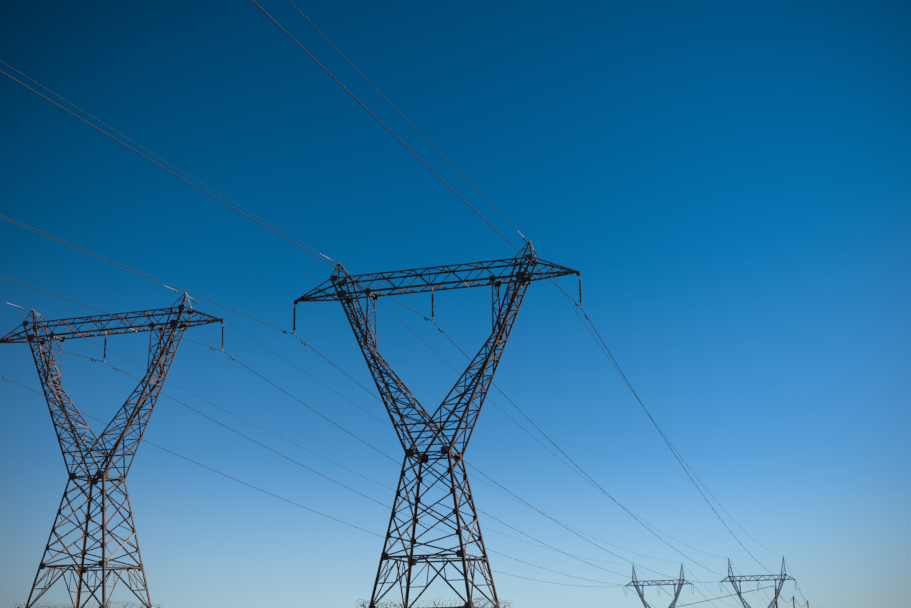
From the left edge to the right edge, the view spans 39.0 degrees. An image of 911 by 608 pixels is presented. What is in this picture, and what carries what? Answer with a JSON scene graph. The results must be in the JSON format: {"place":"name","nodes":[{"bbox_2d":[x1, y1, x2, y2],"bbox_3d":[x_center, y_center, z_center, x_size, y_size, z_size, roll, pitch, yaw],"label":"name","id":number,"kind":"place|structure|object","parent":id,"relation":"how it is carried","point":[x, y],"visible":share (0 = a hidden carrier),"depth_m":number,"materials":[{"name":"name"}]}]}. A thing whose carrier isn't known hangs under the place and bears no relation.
{"place":"outdoors","nodes":[
{"label":"outdoors","id":0,"kind":"place"},
{"bbox_2d":[0,0,910,607],"label":"sky","id":1,"kind":"structure","parent":0,"point":[726,184],"materials":[{"name":"blue"}]},
{"label":"ground","id":2,"kind":"structure","parent":0,"visible":0},
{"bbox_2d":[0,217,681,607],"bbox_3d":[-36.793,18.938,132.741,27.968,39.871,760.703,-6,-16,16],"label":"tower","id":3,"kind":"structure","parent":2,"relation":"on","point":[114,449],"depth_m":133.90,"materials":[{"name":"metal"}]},
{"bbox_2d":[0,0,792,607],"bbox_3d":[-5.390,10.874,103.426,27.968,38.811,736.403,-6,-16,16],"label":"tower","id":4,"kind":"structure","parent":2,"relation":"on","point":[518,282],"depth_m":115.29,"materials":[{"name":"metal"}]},
{"bbox_2d":[623,563,727,607],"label":"tower","id":5,"kind":"structure","parent":2,"relation":"on","point":[674,601],"depth_m":484.67,"materials":[{"name":"metal"}]},
{"bbox_2d":[719,557,821,607],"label":"tower","id":6,"kind":"structure","parent":2,"relation":"on","point":[757,579],"depth_m":444.27,"materials":[{"name":"metal"}]},
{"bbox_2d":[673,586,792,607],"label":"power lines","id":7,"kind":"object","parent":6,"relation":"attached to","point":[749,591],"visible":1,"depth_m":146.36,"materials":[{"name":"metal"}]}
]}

